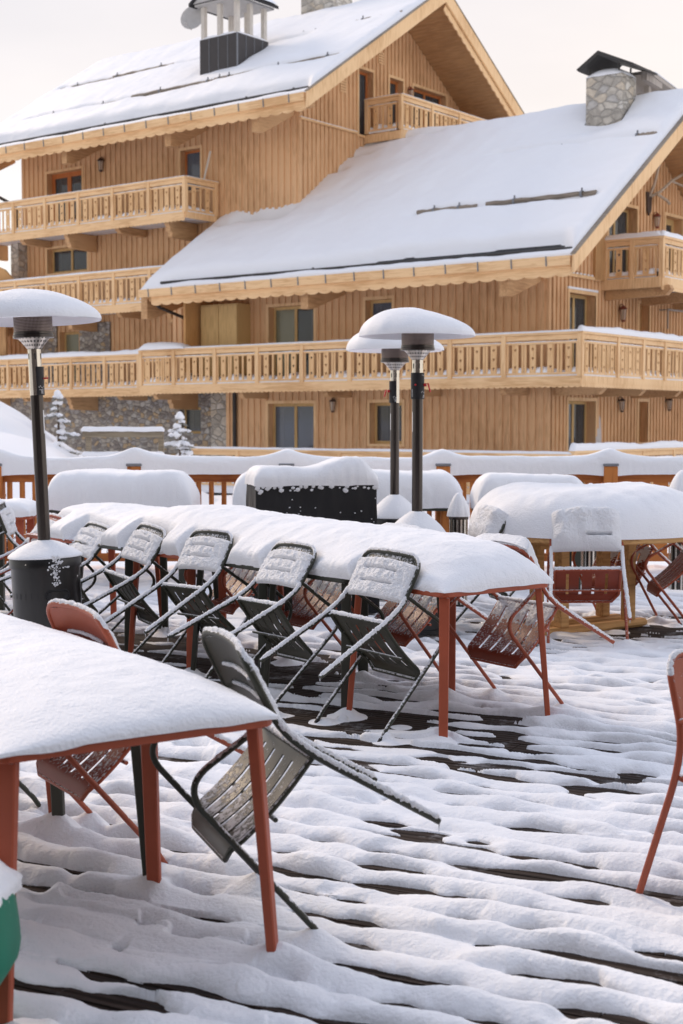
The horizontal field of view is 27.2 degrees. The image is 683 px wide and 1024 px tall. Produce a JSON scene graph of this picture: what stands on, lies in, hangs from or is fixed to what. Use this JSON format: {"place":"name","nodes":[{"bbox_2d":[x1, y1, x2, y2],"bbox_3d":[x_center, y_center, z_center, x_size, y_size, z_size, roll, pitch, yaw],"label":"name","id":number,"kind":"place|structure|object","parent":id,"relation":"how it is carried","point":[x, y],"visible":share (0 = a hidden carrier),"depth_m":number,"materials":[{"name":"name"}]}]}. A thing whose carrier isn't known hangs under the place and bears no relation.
{"place":"outdoors","nodes":[
{"label":"outdoors","id":0,"kind":"place"},
{"bbox_2d":[0,432,668,566],"bbox_3d":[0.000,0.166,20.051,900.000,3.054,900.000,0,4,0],"label":"ground","id":1,"kind":"structure","parent":0,"point":[16,444],"depth_m":24.83,"materials":[{"name":"white"}]},
{"bbox_2d":[6,498,30,551],"bbox_3d":[-4.127,0.369,18.218,1.262,1.518,1.438,3,5,42],"label":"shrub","id":2,"kind":"object","parent":1,"relation":"on","point":[13,538],"visible":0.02,"depth_m":18.08,"materials":[{"name":"plant"}]},
{"bbox_2d":[44,390,81,456],"bbox_3d":[-5.890,-1.466,30.016,0.887,2.261,1.285,3,5,41],"label":"fir tree","id":3,"kind":"object","parent":1,"relation":"on","point":[60,419],"visible":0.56,"depth_m":29.90,"materials":[{"name":"white plant"}]},
{"bbox_2d":[0,401,218,504],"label":"snow bank","id":4,"kind":"structure","parent":1,"relation":"on","point":[13,421],"depth_m":29.64,"materials":[{"name":"white snow"}]},
{"bbox_2d":[164,411,194,455],"bbox_3d":[-3.559,-1.299,30.924,0.944,1.811,0.899,3,5,38],"label":"fir tree","id":5,"kind":"object","parent":4,"relation":"on","point":[182,445],"visible":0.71,"depth_m":30.85,"materials":[{"name":"white plant"}]},
{"bbox_2d":[81,426,164,456],"bbox_3d":[-4.399,-0.754,29.232,1.671,2.038,1.758,0,4,0],"label":"wooden fence","id":6,"kind":"object","parent":1,"relation":"on","point":[89,433],"visible":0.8,"depth_m":28.37,"materials":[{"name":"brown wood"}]},
{"bbox_2d":[0,0,524,455],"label":"chalet","id":7,"kind":"object","parent":1,"relation":"on","point":[139,169],"visible":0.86,"depth_m":45.76,"materials":[{"name":"brown wood"}]},
{"bbox_2d":[45,166,83,221],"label":"glazed door","id":8,"kind":"structure","parent":7,"relation":"in","point":[70,181],"depth_m":48.92,"materials":[{"name":"brown wood"}]},
{"bbox_2d":[45,245,88,275],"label":"window","id":9,"kind":"structure","parent":7,"relation":"in","point":[65,261],"depth_m":49.10,"materials":[{"name":"brown wood"}]},
{"bbox_2d":[65,332,78,382],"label":"glazed door","id":10,"kind":"structure","parent":7,"relation":"in","point":[71,338],"depth_m":49.23,"materials":[{"name":"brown wood"}]},
{"bbox_2d":[178,145,202,193],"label":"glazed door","id":11,"kind":"structure","parent":7,"relation":"in","point":[193,159],"depth_m":45.26,"materials":[{"name":"beige"}]},
{"bbox_2d":[184,407,200,433],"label":"window","id":12,"kind":"structure","parent":7,"relation":"in","point":[192,417],"depth_m":45.71,"materials":[{"name":"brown glass"}]},
{"bbox_2d":[356,66,374,137],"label":"glazed door","id":13,"kind":"structure","parent":7,"relation":"in","point":[361,78],"depth_m":45.00,"materials":[{"name":"brown wood"}]},
{"bbox_2d":[387,74,404,131],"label":"glazed door","id":14,"kind":"structure","parent":7,"relation":"in","point":[392,86],"depth_m":46.36,"materials":[{"name":"grey"}]},
{"bbox_2d":[412,83,447,127],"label":"glazed door","id":15,"kind":"structure","parent":7,"relation":"in","point":[419,94],"depth_m":47.75,"materials":[{"name":"grey"}]},
{"bbox_2d":[138,51,682,502],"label":"chalet","id":16,"kind":"object","parent":1,"relation":"on","point":[540,253],"visible":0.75,"depth_m":38.36,"materials":[{"name":"brown wood"}]},
{"bbox_2d":[265,400,315,452],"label":"glazed door","id":17,"kind":"structure","parent":16,"relation":"in","point":[294,423],"depth_m":41.31,"materials":[{"name":"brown wood"}]},
{"bbox_2d":[266,302,315,375],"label":"glazed door","id":18,"kind":"structure","parent":16,"relation":"in","point":[291,324],"depth_m":41.15,"materials":[{"name":"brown wood"}]},
{"bbox_2d":[363,295,393,323],"bbox_3d":[1.115,-5.382,39.076,1.080,1.160,0.358,3,5,38],"label":"window","id":19,"kind":"structure","parent":16,"relation":"in","point":[377,306],"depth_m":39.17,"materials":[{"name":"brown wood"}]},
{"bbox_2d":[367,399,404,446],"bbox_3d":[1.313,-2.469,39.109,1.280,1.300,0.358,3,5,38],"label":"window","id":20,"kind":"structure","parent":16,"relation":"in","point":[382,406],"depth_m":39.30,"materials":[{"name":"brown wood"}]},
{"bbox_2d":[566,397,597,483],"bbox_3d":[6.225,-1.813,37.470,0.398,2.440,1.680,3,5,38],"label":"glazed door","id":21,"kind":"structure","parent":16,"relation":"in","point":[575,406],"depth_m":37.66,"materials":[{"name":"brown wood"}]},
{"bbox_2d":[567,286,597,368],"bbox_3d":[6.210,-4.636,37.270,0.398,2.500,1.630,3,5,38],"label":"glazed door","id":22,"kind":"structure","parent":16,"relation":"in","point":[576,304],"depth_m":37.42,"materials":[{"name":"brown wood"}]},
{"bbox_2d":[607,204,638,272],"bbox_3d":[7.602,-7.350,38.899,0.398,2.310,1.880,3,5,38],"label":"glazed door","id":23,"kind":"structure","parent":16,"relation":"in","point":[620,226],"depth_m":39.33,"materials":[{"name":"brown wood"}]},
{"bbox_2d":[636,398,649,443],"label":"window","id":24,"kind":"structure","parent":16,"relation":"in","point":[639,400],"depth_m":40.27,"materials":[{"name":"brown wood"}]},
{"bbox_2d":[638,300,650,331],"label":"window","id":25,"kind":"structure","parent":16,"relation":"in","point":[639,302],"depth_m":40.28,"materials":[{"name":"brown wood"}]},
{"bbox_2d":[664,212,682,271],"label":"glazed door","id":26,"kind":"structure","parent":16,"relation":"in","point":[669,224],"depth_m":41.72,"materials":[{"name":"brown wood"}]},
{"bbox_2d":[0,0,682,274],"label":"sky","id":27,"kind":"structure","parent":0,"point":[538,47],"materials":[{"name":"white"}]},
{"bbox_2d":[14,615,682,1023],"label":"deck","id":28,"kind":"structure","parent":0,"point":[374,719],"depth_m":5.84,"materials":[{"name":"brown wood"}]},
{"bbox_2d":[19,780,40,807],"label":"metal armchair","id":29,"kind":"object","parent":28,"relation":"on","point":[30,794],"visible":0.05,"depth_m":5.49,"materials":[{"name":"green paint"}]},
{"bbox_2d":[50,745,145,875],"bbox_3d":[-1.150,0.877,4.616,0.833,0.720,0.774,-3,4,-34],"label":"square table","id":30,"kind":"object","parent":28,"relation":"on","point":[57,801],"visible":0.03,"depth_m":4.53,"materials":[{"name":"metal"}]},
{"bbox_2d":[167,541,337,703],"bbox_3d":[-0.418,0.575,7.600,0.589,0.885,0.546,44,-21,-26],"label":"metal armchair","id":31,"kind":"object","parent":28,"relation":"on","point":[290,564],"visible":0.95,"depth_m":7.60,"materials":[{"name":"green paint"}]},
{"bbox_2d":[0,564,682,1023],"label":"snow cover","id":32,"kind":"object","parent":28,"relation":"on","point":[136,926],"visible":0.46,"depth_m":4.78,"materials":[{"name":"white snow"}]},
{"bbox_2d":[0,499,15,609],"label":"armchair","id":33,"kind":"object","parent":32,"relation":"on","point":[2,564],"visible":0.35,"depth_m":11.33,"materials":[{"name":"white"}]},
{"bbox_2d":[0,860,22,984],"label":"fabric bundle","id":34,"kind":"object","parent":32,"relation":"on","point":[10,887],"visible":1,"depth_m":3.35,"materials":[{"name":"green fabric"}]},
{"bbox_2d":[0,500,25,615],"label":"metal armchair","id":35,"kind":"object","parent":32,"relation":"on","point":[8,524],"visible":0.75,"depth_m":10.70,"materials":[{"name":"green paint"}]},
{"bbox_2d":[2,498,36,544],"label":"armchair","id":36,"kind":"object","parent":32,"relation":"on","point":[23,509],"visible":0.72,"depth_m":11.99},
{"bbox_2d":[0,513,63,614],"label":"metal armchair","id":37,"kind":"object","parent":32,"relation":"on","point":[54,518],"visible":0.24,"depth_m":10.28,"materials":[{"name":"orange paint"}]},
{"bbox_2d":[45,781,51,812],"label":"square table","id":38,"kind":"object","parent":32,"relation":"on","point":[48,792],"depth_m":5.16,"materials":[{"name":"red metal"}]},
{"bbox_2d":[0,288,101,627],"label":"patio heater","id":39,"kind":"object","parent":32,"relation":"on","point":[45,568],"visible":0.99,"depth_m":8.38,"materials":[{"name":"black metal"}]},
{"bbox_2d":[0,521,119,614],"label":"metal armchair","id":40,"kind":"object","parent":32,"relation":"on","point":[89,533],"visible":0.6,"depth_m":9.47,"materials":[{"name":"green paint"}]},
{"bbox_2d":[26,533,161,616],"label":"square table","id":41,"kind":"object","parent":32,"relation":"on","point":[111,557],"visible":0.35,"depth_m":10.17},
{"bbox_2d":[24,502,553,592],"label":"snow slab","id":42,"kind":"structure","parent":41,"relation":"on","point":[451,562],"depth_m":7.71,"materials":[{"name":"white snow"}]},
{"bbox_2d":[48,468,199,583],"bbox_3d":[-2.023,0.143,13.188,1.354,1.092,0.789,0,4,0],"label":"rectangular table","id":43,"kind":"object","parent":32,"relation":"on","point":[167,488],"visible":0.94,"depth_m":12.79,"materials":[{"name":"white"}]},
{"bbox_2d":[81,522,185,653],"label":"metal armchair","id":44,"kind":"object","parent":32,"relation":"on","point":[143,543],"visible":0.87,"depth_m":8.87,"materials":[{"name":"green paint"}]},
{"bbox_2d":[0,720,277,1023],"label":"square table","id":45,"kind":"object","parent":32,"relation":"on","point":[9,786],"visible":0.48,"depth_m":3.88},
{"bbox_2d":[0,613,279,758],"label":"snow slab","id":46,"kind":"structure","parent":45,"relation":"on","point":[61,691],"depth_m":3.83,"materials":[{"name":"white snow"}]},
{"bbox_2d":[36,598,246,863],"bbox_3d":[-0.800,0.736,4.983,0.590,0.886,0.546,-40,27,-26],"label":"metal armchair","id":47,"kind":"object","parent":32,"relation":"on","point":[77,619],"visible":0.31,"depth_m":4.84,"materials":[{"name":"orange paint"}]},
{"bbox_2d":[75,540,218,651],"bbox_3d":[-1.325,0.557,9.633,0.763,0.720,0.774,-3,5,-38],"label":"square table","id":48,"kind":"object","parent":32,"relation":"on","point":[129,573],"visible":0.23,"depth_m":9.54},
{"bbox_2d":[104,528,257,678],"bbox_3d":[-0.899,0.527,8.288,0.589,0.885,0.546,41,-23,-31],"label":"metal armchair","id":49,"kind":"object","parent":32,"relation":"on","point":[206,549],"visible":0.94,"depth_m":8.28,"materials":[{"name":"green paint"}]},
{"bbox_2d":[128,552,284,667],"bbox_3d":[-0.858,0.595,9.036,0.763,0.720,0.774,-3,5,-38],"label":"square table","id":50,"kind":"object","parent":32,"relation":"on","point":[191,576],"visible":0.17,"depth_m":9.05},
{"bbox_2d":[184,567,257,614],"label":"metal armchair","id":51,"kind":"object","parent":32,"relation":"on","point":[232,608],"visible":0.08,"depth_m":9.49,"materials":[{"name":"orange paint"}]},
{"bbox_2d":[232,472,246,578],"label":"snow","id":52,"kind":"structure","parent":32,"relation":"on","point":[239,492],"depth_m":13.01,"materials":[{"name":"white snow"}]},
{"bbox_2d":[191,564,360,678],"bbox_3d":[-0.390,0.633,8.438,0.763,0.720,0.774,-3,5,-38],"label":"square table","id":53,"kind":"object","parent":32,"relation":"on","point":[262,591],"visible":0.11,"depth_m":8.37,"materials":[{"name":"red metal"}]},
{"bbox_2d":[150,626,441,928],"bbox_3d":[-0.205,0.780,4.288,0.589,0.886,0.546,-37,16,-15],"label":"metal armchair","id":54,"kind":"object","parent":32,"relation":"on","point":[233,664],"visible":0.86,"depth_m":4.18,"materials":[{"name":"green paint"}]},
{"bbox_2d":[245,456,379,615],"bbox_3d":[-0.240,0.164,11.033,1.001,1.205,0.603,-1,4,-11],"label":"covered grill","id":55,"kind":"object","parent":32,"relation":"on","point":[343,488],"visible":0.44,"depth_m":10.75,"materials":[{"name":"black"}]},
{"bbox_2d":[268,516,396,645],"bbox_3d":[-0.109,0.485,8.860,0.589,0.894,0.546,-41,25,-26],"label":"metal armchair","id":56,"kind":"object","parent":32,"relation":"on","point":[300,619],"visible":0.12,"depth_m":8.77,"materials":[{"name":"orange paint"}]},
{"bbox_2d":[259,547,438,741],"bbox_3d":[0.108,0.610,6.976,0.589,0.885,0.546,41,-20,-31],"label":"metal armchair","id":57,"kind":"object","parent":32,"relation":"on","point":[388,574],"visible":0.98,"depth_m":6.97,"materials":[{"name":"green paint"}]},
{"bbox_2d":[263,574,438,708],"bbox_3d":[0.078,0.671,7.840,0.764,0.720,0.774,-3,5,-38],"label":"square table","id":58,"kind":"object","parent":32,"relation":"on","point":[345,607],"visible":0.16,"depth_m":7.36,"materials":[{"name":"metal"}]},
{"bbox_2d":[346,333,443,524],"bbox_3d":[0.454,-0.424,11.999,0.830,2.297,0.830,0,4,0],"label":"patio heater","id":59,"kind":"object","parent":32,"relation":"on","point":[394,506],"visible":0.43,"depth_m":11.90,"materials":[{"name":"black metal"}]},
{"bbox_2d":[359,307,475,635],"bbox_3d":[0.534,-0.293,9.999,0.822,2.290,0.823,0,4,0],"label":"patio heater","id":60,"kind":"object","parent":32,"relation":"on","point":[417,332],"visible":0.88,"depth_m":9.88,"materials":[{"name":"black metal"}]},
{"bbox_2d":[372,469,462,531],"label":"rectangular table","id":61,"kind":"object","parent":32,"relation":"on","point":[441,488],"visible":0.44,"depth_m":13.06,"materials":[{"name":"white"}]},
{"bbox_2d":[346,584,549,736],"bbox_3d":[0.546,0.710,7.243,0.763,0.720,0.773,-3,5,-38],"label":"square table","id":62,"kind":"object","parent":32,"relation":"on","point":[447,650],"visible":0.45,"depth_m":7.04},
{"bbox_2d":[447,493,469,606],"bbox_3d":[0.964,0.314,11.645,0.194,0.948,0.192,0,4,0],"label":"bollard light","id":63,"kind":"object","parent":32,"relation":"on","point":[458,513],"visible":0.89,"depth_m":11.57,"materials":[{"name":"grey metal"}]},
{"bbox_2d":[456,504,514,633],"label":"metal armchair","id":64,"kind":"object","parent":32,"relation":"on","point":[489,519],"visible":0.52,"depth_m":9.91,"materials":[{"name":"orange paint"}]},
{"bbox_2d":[470,472,582,589],"bbox_3d":[1.717,0.171,12.937,1.036,1.070,0.736,0,4,0],"label":"rectangular table","id":65,"kind":"object","parent":32,"relation":"on","point":[484,484],"visible":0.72,"depth_m":12.63,"materials":[{"name":"white"}]},
{"bbox_2d":[449,533,614,703],"bbox_3d":[0.958,0.571,7.529,0.589,0.894,0.546,-42,26,-26],"label":"metal armchair","id":66,"kind":"object","parent":32,"relation":"on","point":[519,608],"visible":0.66,"depth_m":7.44,"materials":[{"name":"orange paint"}]},
{"bbox_2d":[581,483,595,584],"bbox_3d":[2.281,0.220,12.939,0.203,0.971,0.202,0,4,0],"label":"slatted bin","id":67,"kind":"object","parent":32,"relation":"on","point":[588,558],"visible":0.17,"depth_m":12.89,"materials":[{"name":"grey metal"}]},
{"bbox_2d":[636,649,682,893],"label":"metal armchair","id":68,"kind":"object","parent":32,"relation":"on","point":[675,671],"visible":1,"depth_m":4.42,"materials":[{"name":"orange paint"}]},
{"bbox_2d":[636,542,682,624],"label":"metal armchair","id":69,"kind":"object","parent":32,"relation":"on","point":[661,581],"visible":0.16,"depth_m":10.29,"materials":[{"name":"orange paint"}]},
{"bbox_2d":[668,470,682,589],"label":"slatted bin","id":70,"kind":"object","parent":32,"relation":"on","point":[673,550],"visible":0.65,"depth_m":12.57,"materials":[{"name":"grey metal"}]},
{"bbox_2d":[0,447,682,569],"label":"deck railing","id":71,"kind":"object","parent":28,"relation":"on","point":[608,465],"visible":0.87,"depth_m":14.16,"materials":[{"name":"wood"}]},
{"bbox_2d":[351,523,498,671],"bbox_3d":[0.432,0.527,8.186,0.589,0.894,0.546,-39,25,-26],"label":"metal armchair","id":72,"kind":"object","parent":28,"relation":"on","point":[412,632],"visible":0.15,"depth_m":8.06,"materials":[{"name":"orange paint"}]},
{"bbox_2d":[469,481,682,635],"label":"round table","id":73,"kind":"object","parent":28,"relation":"on","point":[651,513],"visible":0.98,"depth_m":9.79,"materials":[{"name":"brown wood"}]},
{"bbox_2d":[547,506,631,642],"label":"metal armchair","id":74,"kind":"object","parent":28,"relation":"on","point":[583,528],"visible":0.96,"depth_m":9.51,"materials":[{"name":"orange paint"}]},
{"bbox_2d":[572,544,671,615],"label":"metal armchair","id":75,"kind":"object","parent":28,"relation":"on","point":[645,552],"visible":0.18,"depth_m":10.74,"materials":[{"name":"orange paint"}]},
{"bbox_2d":[596,416,601,442],"bbox_3d":[6.956,-1.620,38.081,0.070,2.020,0.320,-1,2,38],"label":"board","id":76,"kind":"object","parent":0,"point":[598,438],"visible":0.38,"depth_m":38.12,"materials":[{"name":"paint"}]}
]}

